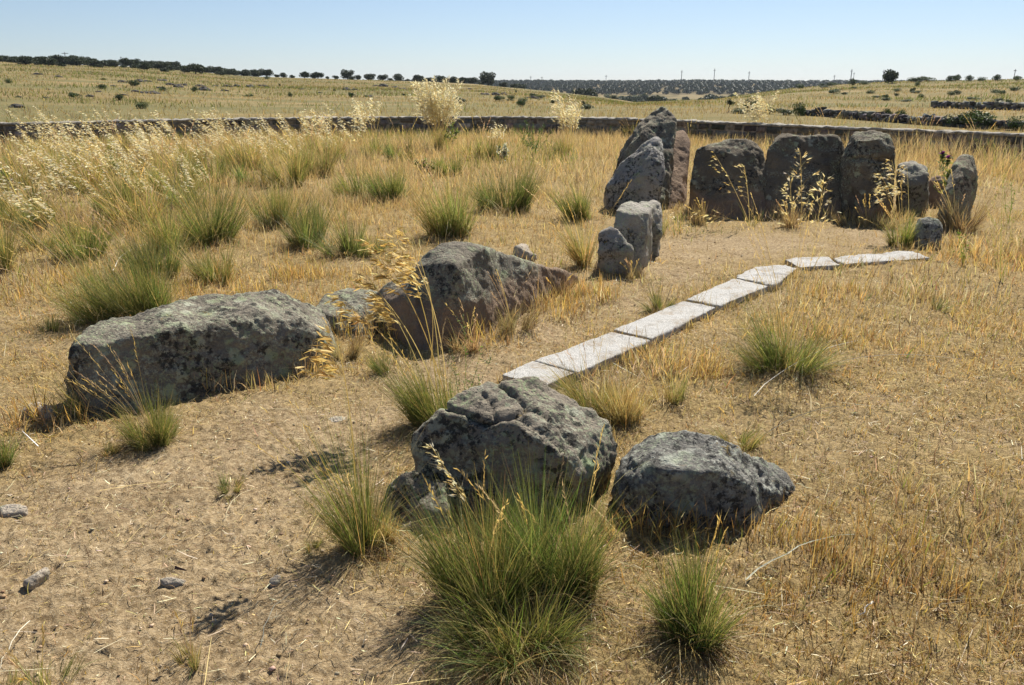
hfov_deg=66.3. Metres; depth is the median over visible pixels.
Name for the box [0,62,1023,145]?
field grass
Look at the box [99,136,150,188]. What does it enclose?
oat grass
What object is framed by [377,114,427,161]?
grass tussock
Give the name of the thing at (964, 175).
standing slab
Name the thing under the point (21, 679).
grass tussock
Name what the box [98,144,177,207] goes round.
oat grass
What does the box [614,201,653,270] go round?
stone post
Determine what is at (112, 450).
grass tussock
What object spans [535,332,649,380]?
kerb slab
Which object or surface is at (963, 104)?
field wall
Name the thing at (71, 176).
oat grass
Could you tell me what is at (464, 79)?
holm oak
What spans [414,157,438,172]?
weed
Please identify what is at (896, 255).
kerb slab
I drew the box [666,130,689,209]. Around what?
standing slab
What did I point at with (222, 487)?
grass tussock
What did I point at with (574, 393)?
grass tussock
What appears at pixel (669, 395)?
grass tussock
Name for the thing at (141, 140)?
oat grass
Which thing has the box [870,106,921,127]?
grass tussock
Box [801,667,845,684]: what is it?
grass tussock
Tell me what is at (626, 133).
grass tussock
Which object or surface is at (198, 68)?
holm oak
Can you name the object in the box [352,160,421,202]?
grass tussock
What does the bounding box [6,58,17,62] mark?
holm oak
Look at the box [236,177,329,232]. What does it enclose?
grass tussock
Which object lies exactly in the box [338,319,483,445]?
grass tussock
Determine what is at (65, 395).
grass tussock
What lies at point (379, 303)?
oat grass
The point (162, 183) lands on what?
grass tussock
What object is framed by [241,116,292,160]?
oat grass
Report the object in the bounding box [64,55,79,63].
holm oak
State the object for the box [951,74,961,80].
bush
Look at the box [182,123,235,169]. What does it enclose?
oat grass
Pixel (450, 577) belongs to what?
grass tussock
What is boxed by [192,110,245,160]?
oat grass
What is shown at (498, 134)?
oat grass
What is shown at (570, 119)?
oat grass
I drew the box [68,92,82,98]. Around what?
bush
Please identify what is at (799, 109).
bush
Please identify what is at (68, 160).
grass tussock
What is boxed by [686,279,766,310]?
kerb slab
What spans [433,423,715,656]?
grass tussock
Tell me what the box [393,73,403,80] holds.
holm oak
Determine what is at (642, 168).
leaning slab
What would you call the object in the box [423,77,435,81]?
holm oak
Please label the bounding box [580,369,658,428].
grass tussock
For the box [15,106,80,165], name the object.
oat grass
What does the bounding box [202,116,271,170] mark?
grass tussock
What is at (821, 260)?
kerb slab
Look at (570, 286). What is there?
dry weed clump
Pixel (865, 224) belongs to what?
dry weed clump
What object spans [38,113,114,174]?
oat grass
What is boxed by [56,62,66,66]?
holm oak
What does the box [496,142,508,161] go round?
weed
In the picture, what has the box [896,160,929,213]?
standing slab
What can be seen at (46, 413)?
boulder
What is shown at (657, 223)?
stone post
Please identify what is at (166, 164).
grass tussock
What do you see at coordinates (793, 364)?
fallen stem
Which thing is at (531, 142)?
feathery shrub
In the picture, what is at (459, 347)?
dry weed clump
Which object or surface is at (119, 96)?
bush
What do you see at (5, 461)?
grass tussock
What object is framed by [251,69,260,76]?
holm oak
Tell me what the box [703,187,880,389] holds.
grass tussock
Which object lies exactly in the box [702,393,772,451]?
grass tussock
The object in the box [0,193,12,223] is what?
oat grass
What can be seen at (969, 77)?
bush
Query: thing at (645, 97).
holm oak
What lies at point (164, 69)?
holm oak
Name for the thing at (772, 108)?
bush
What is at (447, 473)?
oat grass
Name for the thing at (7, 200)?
oat grass
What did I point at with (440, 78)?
holm oak
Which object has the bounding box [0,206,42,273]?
grass tussock
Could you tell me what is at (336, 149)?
grass tussock
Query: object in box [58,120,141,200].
oat grass
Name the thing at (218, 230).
grass tussock
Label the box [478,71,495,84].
holm oak
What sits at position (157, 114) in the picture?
oat grass
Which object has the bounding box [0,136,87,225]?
grass tussock
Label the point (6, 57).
holm oak
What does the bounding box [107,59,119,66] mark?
holm oak
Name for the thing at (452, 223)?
grass tussock
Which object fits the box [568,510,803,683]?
grass tussock
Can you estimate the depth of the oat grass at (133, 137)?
12.64 m
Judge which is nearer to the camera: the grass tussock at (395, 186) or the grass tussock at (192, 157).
the grass tussock at (395, 186)
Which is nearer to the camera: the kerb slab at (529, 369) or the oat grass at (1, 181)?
the kerb slab at (529, 369)
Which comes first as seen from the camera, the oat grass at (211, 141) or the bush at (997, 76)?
the oat grass at (211, 141)
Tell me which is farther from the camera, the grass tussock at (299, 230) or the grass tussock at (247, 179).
the grass tussock at (247, 179)
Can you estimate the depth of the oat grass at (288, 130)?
16.45 m
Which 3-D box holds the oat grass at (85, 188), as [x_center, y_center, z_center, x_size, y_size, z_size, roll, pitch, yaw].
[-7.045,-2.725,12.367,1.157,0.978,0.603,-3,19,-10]
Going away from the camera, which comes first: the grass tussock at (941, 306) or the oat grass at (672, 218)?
the grass tussock at (941, 306)
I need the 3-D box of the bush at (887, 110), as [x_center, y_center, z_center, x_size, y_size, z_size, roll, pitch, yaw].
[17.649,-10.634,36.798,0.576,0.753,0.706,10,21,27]
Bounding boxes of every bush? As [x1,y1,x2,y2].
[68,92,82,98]
[95,84,106,88]
[113,93,123,99]
[126,79,139,85]
[135,101,148,108]
[190,86,198,91]
[493,95,504,100]
[516,99,525,106]
[580,104,594,109]
[731,108,747,113]
[743,98,760,111]
[763,107,777,113]
[776,108,794,114]
[792,101,805,115]
[795,83,804,88]
[848,78,857,84]
[884,108,892,113]
[894,110,906,114]
[906,77,926,81]
[921,76,935,81]
[942,113,961,124]
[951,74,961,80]
[959,108,996,128]
[965,75,974,80]
[982,118,997,128]
[991,74,1001,80]
[1006,115,1023,130]
[1010,86,1021,90]
[1018,121,1023,130]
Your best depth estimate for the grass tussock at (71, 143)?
18.03 m
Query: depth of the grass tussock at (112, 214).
9.45 m
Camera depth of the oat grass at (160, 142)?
13.77 m
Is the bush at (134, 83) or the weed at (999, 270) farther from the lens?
the bush at (134, 83)
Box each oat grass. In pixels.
[0,109,59,164]
[0,141,19,167]
[0,155,101,243]
[0,170,13,190]
[0,184,26,211]
[0,190,64,251]
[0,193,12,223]
[3,131,61,189]
[11,152,85,214]
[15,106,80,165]
[25,138,99,193]
[29,146,140,217]
[36,117,75,151]
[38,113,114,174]
[40,115,120,175]
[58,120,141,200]
[77,111,166,185]
[90,108,134,153]
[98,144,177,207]
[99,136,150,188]
[109,111,170,179]
[123,125,163,156]
[125,113,168,151]
[127,133,164,166]
[135,110,196,155]
[139,158,205,216]
[141,121,206,170]
[164,145,205,188]
[169,141,228,195]
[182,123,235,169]
[188,122,223,161]
[190,107,252,157]
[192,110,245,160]
[217,111,262,169]
[230,120,287,163]
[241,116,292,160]
[244,129,278,172]
[255,113,313,163]
[271,121,306,163]
[286,320,397,540]
[299,109,331,154]
[300,111,353,162]
[321,104,379,159]
[321,226,477,412]
[348,97,394,155]
[377,277,432,424]
[408,75,463,149]
[421,443,501,561]
[484,124,520,160]
[548,88,583,155]
[662,212,689,234]
[690,151,760,226]
[731,90,779,122]
[774,148,840,361]
[869,159,908,238]
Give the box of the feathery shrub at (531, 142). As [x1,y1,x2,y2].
[514,120,552,154]
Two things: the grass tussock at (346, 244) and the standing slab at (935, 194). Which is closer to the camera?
the grass tussock at (346, 244)
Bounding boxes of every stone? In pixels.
[0,504,27,517]
[23,567,49,589]
[160,577,185,587]
[269,575,280,587]
[329,416,344,422]
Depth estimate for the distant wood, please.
923.55 m
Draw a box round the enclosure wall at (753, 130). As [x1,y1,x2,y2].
[0,115,1023,160]
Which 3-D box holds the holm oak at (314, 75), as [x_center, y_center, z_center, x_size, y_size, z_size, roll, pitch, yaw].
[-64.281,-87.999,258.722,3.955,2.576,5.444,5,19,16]
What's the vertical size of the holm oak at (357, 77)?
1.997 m
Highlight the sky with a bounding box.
[0,0,1023,83]
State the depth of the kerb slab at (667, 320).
5.57 m
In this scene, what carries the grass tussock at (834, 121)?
on the ground at (112, 610)
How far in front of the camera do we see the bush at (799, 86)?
170.24 m
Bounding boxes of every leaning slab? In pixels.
[603,136,665,210]
[611,106,676,209]
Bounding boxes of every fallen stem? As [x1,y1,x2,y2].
[0,621,28,667]
[260,594,288,646]
[746,534,853,579]
[754,339,862,395]
[764,404,858,433]
[833,354,957,362]
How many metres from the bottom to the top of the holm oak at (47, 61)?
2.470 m
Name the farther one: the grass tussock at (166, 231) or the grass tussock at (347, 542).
the grass tussock at (166, 231)
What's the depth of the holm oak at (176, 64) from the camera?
261.95 m
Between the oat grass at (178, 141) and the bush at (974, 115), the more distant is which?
the bush at (974, 115)
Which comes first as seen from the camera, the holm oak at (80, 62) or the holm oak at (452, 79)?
the holm oak at (80, 62)
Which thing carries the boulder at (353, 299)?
on the ground at (112, 610)
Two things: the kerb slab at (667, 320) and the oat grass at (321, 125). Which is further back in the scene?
the oat grass at (321, 125)
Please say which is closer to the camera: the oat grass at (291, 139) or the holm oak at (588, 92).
the oat grass at (291, 139)
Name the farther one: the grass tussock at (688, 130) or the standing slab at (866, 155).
the grass tussock at (688, 130)
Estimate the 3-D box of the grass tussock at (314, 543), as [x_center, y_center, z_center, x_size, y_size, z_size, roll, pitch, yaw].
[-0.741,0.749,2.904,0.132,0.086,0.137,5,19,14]
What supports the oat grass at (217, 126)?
on the ground at (112, 610)
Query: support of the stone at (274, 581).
on the ground at (112, 610)
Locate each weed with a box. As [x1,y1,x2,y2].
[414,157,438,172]
[441,121,459,142]
[449,316,494,391]
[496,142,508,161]
[953,229,970,263]
[982,159,1023,280]
[1003,181,1015,222]
[1009,142,1019,172]
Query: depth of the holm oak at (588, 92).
311.84 m
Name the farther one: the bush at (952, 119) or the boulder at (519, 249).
the bush at (952, 119)
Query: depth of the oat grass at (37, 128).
16.68 m
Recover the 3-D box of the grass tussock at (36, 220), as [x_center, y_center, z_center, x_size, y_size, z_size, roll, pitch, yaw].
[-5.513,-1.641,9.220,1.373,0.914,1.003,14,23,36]
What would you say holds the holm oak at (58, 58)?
on the ground at (112, 610)
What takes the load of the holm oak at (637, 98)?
on the ground at (112, 610)
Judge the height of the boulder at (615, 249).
0.589 m
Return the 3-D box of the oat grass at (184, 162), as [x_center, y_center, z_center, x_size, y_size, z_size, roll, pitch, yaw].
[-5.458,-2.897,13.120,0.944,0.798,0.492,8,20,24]
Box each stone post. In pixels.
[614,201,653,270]
[639,200,662,256]
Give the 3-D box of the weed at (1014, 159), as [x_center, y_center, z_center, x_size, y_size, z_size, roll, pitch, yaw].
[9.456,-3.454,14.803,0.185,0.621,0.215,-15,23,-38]
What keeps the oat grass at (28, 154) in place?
on the ground at (112, 610)
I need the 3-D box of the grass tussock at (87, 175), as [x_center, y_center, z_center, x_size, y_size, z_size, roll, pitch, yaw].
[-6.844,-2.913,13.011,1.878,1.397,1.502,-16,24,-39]
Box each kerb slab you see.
[502,361,572,388]
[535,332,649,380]
[614,301,714,345]
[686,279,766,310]
[736,265,795,291]
[785,257,838,270]
[833,251,928,265]
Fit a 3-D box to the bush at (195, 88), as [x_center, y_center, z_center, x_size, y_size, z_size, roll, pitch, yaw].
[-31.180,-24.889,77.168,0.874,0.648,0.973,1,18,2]
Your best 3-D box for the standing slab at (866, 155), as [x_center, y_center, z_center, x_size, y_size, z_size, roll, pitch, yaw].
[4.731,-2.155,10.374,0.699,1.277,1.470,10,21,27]
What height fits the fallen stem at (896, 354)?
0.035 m
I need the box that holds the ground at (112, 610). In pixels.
[0,62,1023,684]
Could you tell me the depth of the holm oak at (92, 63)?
206.91 m
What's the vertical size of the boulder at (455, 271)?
0.777 m
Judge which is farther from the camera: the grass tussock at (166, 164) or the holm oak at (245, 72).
the holm oak at (245, 72)
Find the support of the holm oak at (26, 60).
on the ground at (112, 610)
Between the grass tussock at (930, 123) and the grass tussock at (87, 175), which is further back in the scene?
the grass tussock at (930, 123)
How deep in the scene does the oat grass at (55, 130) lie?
18.27 m
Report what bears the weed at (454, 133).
on the ground at (112, 610)
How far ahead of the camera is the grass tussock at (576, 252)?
7.38 m
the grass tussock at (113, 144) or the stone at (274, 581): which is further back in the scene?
the grass tussock at (113, 144)
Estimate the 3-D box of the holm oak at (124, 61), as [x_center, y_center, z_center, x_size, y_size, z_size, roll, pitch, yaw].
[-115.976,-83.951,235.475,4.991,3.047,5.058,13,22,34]
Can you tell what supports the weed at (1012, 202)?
on the ground at (112, 610)
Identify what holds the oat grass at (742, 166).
on the ground at (112, 610)
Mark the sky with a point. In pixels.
(793, 40)
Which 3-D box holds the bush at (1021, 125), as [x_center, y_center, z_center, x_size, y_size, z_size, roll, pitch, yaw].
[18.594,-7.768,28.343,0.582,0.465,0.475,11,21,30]
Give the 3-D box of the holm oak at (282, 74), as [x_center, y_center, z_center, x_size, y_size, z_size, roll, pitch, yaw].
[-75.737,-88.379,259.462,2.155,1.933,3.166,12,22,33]
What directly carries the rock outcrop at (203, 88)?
on the ground at (112, 610)
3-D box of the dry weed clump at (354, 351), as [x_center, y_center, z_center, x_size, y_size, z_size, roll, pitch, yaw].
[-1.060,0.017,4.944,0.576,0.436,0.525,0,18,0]
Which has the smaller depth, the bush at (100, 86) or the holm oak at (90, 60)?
the bush at (100, 86)
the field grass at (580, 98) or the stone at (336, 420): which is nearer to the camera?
the stone at (336, 420)
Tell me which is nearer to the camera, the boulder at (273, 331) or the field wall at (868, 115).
the boulder at (273, 331)
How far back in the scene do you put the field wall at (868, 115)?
37.01 m
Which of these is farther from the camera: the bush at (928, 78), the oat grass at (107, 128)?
the bush at (928, 78)
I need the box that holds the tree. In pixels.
[725,99,734,111]
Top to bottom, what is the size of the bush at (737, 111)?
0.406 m
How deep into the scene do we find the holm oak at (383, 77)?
269.38 m
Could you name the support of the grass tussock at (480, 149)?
on the ground at (112, 610)
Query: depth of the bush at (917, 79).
161.02 m
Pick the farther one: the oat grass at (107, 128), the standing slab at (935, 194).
the oat grass at (107, 128)
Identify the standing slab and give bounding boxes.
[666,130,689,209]
[689,138,767,219]
[764,133,844,219]
[839,130,894,220]
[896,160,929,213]
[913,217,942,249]
[928,175,946,207]
[937,154,977,227]
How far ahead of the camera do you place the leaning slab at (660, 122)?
11.14 m
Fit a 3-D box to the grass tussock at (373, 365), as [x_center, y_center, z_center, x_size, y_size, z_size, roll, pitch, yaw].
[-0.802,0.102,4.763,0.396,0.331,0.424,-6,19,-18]
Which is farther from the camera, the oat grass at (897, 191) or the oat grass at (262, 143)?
the oat grass at (262, 143)
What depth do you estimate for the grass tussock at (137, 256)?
6.99 m
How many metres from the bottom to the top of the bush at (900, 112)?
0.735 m
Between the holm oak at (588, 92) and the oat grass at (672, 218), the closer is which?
the oat grass at (672, 218)
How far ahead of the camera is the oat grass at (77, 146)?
14.58 m
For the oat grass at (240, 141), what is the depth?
15.88 m
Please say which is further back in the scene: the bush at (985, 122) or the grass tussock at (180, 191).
the bush at (985, 122)
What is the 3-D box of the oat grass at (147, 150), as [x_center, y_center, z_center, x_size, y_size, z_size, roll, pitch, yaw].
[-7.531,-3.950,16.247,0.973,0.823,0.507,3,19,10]
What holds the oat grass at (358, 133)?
on the ground at (112, 610)
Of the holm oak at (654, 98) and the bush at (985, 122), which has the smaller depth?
the bush at (985, 122)
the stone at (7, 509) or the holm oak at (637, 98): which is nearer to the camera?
the stone at (7, 509)
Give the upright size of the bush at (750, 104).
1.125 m
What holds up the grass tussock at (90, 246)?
on the ground at (112, 610)
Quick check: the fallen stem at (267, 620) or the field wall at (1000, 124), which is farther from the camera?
the field wall at (1000, 124)
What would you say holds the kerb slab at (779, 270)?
on the ground at (112, 610)
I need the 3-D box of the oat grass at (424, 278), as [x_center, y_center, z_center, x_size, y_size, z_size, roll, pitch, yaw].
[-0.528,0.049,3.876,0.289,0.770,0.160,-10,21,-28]
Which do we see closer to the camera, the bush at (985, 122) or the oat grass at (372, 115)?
the oat grass at (372, 115)
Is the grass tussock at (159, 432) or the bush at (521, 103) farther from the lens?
the bush at (521, 103)
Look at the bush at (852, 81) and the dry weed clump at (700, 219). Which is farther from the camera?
the bush at (852, 81)
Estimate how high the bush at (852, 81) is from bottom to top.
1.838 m
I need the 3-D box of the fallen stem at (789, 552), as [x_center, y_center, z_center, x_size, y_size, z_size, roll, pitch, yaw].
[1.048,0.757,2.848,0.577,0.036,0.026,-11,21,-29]
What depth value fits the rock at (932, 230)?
8.27 m
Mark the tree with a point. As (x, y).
(730, 102)
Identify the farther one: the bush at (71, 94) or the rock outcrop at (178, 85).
the rock outcrop at (178, 85)
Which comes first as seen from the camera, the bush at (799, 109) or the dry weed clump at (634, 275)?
the dry weed clump at (634, 275)
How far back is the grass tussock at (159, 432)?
3.71 m
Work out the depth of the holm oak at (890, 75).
158.37 m
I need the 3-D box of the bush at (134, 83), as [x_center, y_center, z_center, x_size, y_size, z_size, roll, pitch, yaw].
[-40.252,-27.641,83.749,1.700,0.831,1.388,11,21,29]
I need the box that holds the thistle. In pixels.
[934,150,952,192]
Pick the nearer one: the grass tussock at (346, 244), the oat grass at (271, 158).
the grass tussock at (346, 244)
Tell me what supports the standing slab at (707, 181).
on the ground at (112, 610)
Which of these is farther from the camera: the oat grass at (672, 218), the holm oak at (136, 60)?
the holm oak at (136, 60)
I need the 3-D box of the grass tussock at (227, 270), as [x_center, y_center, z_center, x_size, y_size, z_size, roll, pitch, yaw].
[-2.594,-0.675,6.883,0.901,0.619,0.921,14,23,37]
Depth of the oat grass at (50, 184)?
10.24 m
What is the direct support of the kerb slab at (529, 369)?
on the ground at (112, 610)
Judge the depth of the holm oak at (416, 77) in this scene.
273.02 m
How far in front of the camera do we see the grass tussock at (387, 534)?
2.94 m
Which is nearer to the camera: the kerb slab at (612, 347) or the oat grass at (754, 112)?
the kerb slab at (612, 347)
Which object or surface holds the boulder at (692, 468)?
on the ground at (112, 610)
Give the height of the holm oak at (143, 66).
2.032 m
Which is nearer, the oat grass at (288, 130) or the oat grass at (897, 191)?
the oat grass at (897, 191)
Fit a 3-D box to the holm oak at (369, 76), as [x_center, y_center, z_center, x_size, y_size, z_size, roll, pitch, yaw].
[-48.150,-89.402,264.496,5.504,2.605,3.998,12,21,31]
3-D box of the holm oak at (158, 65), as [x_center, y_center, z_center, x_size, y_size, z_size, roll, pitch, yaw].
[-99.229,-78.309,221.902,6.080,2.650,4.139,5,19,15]
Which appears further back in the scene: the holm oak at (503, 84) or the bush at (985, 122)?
the holm oak at (503, 84)
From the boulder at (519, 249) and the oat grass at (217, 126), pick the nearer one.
the boulder at (519, 249)
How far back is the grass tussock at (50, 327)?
5.54 m
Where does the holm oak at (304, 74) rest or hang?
on the ground at (112, 610)
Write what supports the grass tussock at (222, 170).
on the ground at (112, 610)
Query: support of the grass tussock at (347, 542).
on the ground at (112, 610)
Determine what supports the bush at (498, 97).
on the ground at (112, 610)
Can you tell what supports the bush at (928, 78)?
on the ground at (112, 610)
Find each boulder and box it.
[19,402,58,420]
[64,289,336,415]
[316,288,383,337]
[375,241,579,350]
[378,470,453,537]
[411,376,617,512]
[513,243,536,261]
[597,226,633,273]
[611,430,795,529]
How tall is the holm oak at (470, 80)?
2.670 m
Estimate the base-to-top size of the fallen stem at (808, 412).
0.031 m
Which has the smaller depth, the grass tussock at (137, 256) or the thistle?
the grass tussock at (137, 256)
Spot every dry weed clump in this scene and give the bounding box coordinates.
[321,310,371,363]
[426,299,512,356]
[477,266,561,337]
[539,261,585,303]
[620,257,648,281]
[678,198,733,225]
[765,199,816,228]
[828,193,904,230]
[920,164,1007,238]
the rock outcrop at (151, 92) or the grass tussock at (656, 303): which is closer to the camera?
the grass tussock at (656, 303)
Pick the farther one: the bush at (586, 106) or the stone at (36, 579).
the bush at (586, 106)
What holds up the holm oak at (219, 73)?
on the ground at (112, 610)
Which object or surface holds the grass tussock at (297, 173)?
on the ground at (112, 610)
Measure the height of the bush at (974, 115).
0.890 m
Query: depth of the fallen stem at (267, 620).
2.45 m
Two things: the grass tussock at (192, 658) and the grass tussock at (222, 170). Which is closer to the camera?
the grass tussock at (192, 658)
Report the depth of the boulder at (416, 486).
3.08 m
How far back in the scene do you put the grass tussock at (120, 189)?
10.21 m
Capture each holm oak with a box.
[3,56,17,60]
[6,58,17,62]
[15,55,35,64]
[32,56,45,60]
[39,57,57,65]
[51,54,65,63]
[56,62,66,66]
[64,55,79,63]
[67,57,78,65]
[70,58,87,65]
[80,57,97,63]
[87,60,107,66]
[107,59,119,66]
[118,58,134,65]
[133,58,141,63]
[136,63,150,69]
[153,61,170,68]
[160,68,169,71]
[171,61,180,66]
[184,63,205,73]
[207,66,222,71]
[215,71,225,74]
[237,69,251,75]
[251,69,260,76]
[258,68,273,76]
[279,72,287,77]
[299,71,310,77]
[309,72,323,78]
[340,69,353,79]
[353,75,361,79]
[363,73,375,79]
[377,74,387,79]
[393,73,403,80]
[412,74,423,81]
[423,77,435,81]
[435,75,445,81]
[448,76,456,82]
[458,77,467,82]
[467,77,478,83]
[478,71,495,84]
[499,82,508,86]
[516,84,525,88]
[571,88,597,96]
[629,96,644,100]
[637,94,648,100]
[646,95,667,101]
[704,95,720,99]
[882,69,898,83]
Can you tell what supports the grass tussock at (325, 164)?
on the ground at (112, 610)
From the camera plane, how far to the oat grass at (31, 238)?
8.14 m
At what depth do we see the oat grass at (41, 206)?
8.36 m
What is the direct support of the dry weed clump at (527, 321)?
on the ground at (112, 610)
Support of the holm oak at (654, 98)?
on the ground at (112, 610)
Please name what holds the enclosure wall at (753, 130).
on the ground at (112, 610)
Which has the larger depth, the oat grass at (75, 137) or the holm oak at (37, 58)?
the holm oak at (37, 58)
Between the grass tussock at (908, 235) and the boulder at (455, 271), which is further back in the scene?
the grass tussock at (908, 235)
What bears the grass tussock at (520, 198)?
on the ground at (112, 610)
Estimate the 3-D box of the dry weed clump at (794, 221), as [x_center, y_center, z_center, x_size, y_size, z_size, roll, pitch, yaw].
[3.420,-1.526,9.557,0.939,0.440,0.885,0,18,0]
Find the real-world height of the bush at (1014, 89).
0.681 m
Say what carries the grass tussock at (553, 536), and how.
on the ground at (112, 610)
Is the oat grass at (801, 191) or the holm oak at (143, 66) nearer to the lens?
the oat grass at (801, 191)
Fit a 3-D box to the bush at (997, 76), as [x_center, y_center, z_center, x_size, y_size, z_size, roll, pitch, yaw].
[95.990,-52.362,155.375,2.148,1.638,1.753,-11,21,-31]
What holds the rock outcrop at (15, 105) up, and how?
on the ground at (112, 610)
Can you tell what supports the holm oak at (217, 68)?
on the ground at (112, 610)
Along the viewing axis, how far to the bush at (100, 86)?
74.00 m
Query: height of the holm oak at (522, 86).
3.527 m
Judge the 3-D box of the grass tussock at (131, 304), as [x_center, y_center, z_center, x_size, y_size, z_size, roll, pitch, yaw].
[-2.897,-0.326,5.698,1.537,1.149,1.216,-17,24,-41]
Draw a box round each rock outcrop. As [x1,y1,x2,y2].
[9,104,25,107]
[147,91,160,93]
[173,84,183,87]
[198,86,211,90]
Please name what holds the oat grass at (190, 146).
on the ground at (112, 610)
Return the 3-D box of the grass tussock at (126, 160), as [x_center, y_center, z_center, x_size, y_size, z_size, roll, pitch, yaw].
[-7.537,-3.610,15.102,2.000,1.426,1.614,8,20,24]
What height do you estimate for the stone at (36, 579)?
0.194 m
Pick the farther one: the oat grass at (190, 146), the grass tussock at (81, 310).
the oat grass at (190, 146)
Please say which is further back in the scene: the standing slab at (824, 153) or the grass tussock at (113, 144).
the grass tussock at (113, 144)
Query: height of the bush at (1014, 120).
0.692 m
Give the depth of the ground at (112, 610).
3.52 m
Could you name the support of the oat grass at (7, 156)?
on the ground at (112, 610)
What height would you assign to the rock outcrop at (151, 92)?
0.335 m
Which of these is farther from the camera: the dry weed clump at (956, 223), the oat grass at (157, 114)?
the oat grass at (157, 114)
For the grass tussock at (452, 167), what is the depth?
14.72 m
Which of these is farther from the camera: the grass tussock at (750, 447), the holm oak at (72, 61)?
the holm oak at (72, 61)
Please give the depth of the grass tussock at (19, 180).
13.61 m
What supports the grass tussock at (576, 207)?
on the ground at (112, 610)
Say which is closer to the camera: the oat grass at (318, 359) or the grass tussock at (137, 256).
the oat grass at (318, 359)
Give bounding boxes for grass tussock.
[0,136,49,186]
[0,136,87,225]
[0,161,82,230]
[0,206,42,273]
[0,216,183,330]
[0,429,46,469]
[0,624,106,684]
[3,181,126,264]
[11,323,143,433]
[23,125,82,175]
[27,215,192,329]
[34,309,63,333]
[41,143,149,215]
[44,121,96,158]
[47,126,125,190]
[63,330,199,464]
[70,150,180,227]
[70,186,200,278]
[76,113,140,161]
[83,437,126,464]
[89,164,225,258]
[99,118,157,175]
[105,124,283,252]
[117,127,203,201]
[146,136,186,180]
[147,153,211,211]
[152,118,212,171]
[155,606,220,682]
[164,127,232,184]
[164,236,252,285]
[200,368,435,620]
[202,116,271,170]
[203,472,248,500]
[229,134,282,186]
[232,123,330,190]
[234,191,339,250]
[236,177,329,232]
[268,113,354,177]
[295,116,354,162]
[298,535,326,554]
[299,202,399,262]
[302,440,428,548]
[319,153,379,199]
[324,449,651,671]
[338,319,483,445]
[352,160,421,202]
[358,346,398,375]
[374,140,509,245]
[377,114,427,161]
[385,442,657,683]
[385,542,653,684]
[428,150,468,175]
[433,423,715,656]
[454,115,502,160]
[458,117,569,215]
[521,181,630,268]
[531,141,607,221]
[533,304,660,426]
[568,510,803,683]
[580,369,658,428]
[619,114,639,138]
[630,340,708,412]
[634,274,686,314]
[680,116,699,141]
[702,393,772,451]
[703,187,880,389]
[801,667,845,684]
[815,106,852,125]
[850,181,930,249]
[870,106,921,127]
[915,113,942,129]
[923,288,956,312]
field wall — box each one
[801,107,939,125]
[930,100,992,109]
[932,115,1022,130]
[987,100,1023,110]
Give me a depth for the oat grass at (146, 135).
18.80 m
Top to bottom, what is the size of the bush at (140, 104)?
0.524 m
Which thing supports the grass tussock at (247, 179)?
on the ground at (112, 610)
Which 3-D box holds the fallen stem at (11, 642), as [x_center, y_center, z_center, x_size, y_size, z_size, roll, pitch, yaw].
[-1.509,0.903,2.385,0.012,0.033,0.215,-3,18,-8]
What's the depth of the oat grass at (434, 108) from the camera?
19.98 m
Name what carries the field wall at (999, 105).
on the ground at (112, 610)
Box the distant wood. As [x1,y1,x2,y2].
[362,79,962,94]
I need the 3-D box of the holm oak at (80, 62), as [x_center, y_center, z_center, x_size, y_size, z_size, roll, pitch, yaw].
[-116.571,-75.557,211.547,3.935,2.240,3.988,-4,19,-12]
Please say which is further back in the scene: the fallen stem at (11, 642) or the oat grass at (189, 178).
the oat grass at (189, 178)
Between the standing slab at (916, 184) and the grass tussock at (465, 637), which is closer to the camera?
the grass tussock at (465, 637)
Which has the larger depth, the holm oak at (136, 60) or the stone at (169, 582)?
the holm oak at (136, 60)
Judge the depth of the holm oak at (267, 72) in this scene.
254.78 m
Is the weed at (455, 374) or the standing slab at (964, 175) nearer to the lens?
the weed at (455, 374)
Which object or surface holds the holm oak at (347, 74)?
on the ground at (112, 610)
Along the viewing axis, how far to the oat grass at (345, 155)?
17.29 m
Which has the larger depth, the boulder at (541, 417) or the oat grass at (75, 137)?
the oat grass at (75, 137)
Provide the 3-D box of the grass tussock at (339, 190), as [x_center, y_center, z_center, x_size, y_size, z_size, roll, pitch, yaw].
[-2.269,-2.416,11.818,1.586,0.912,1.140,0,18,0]

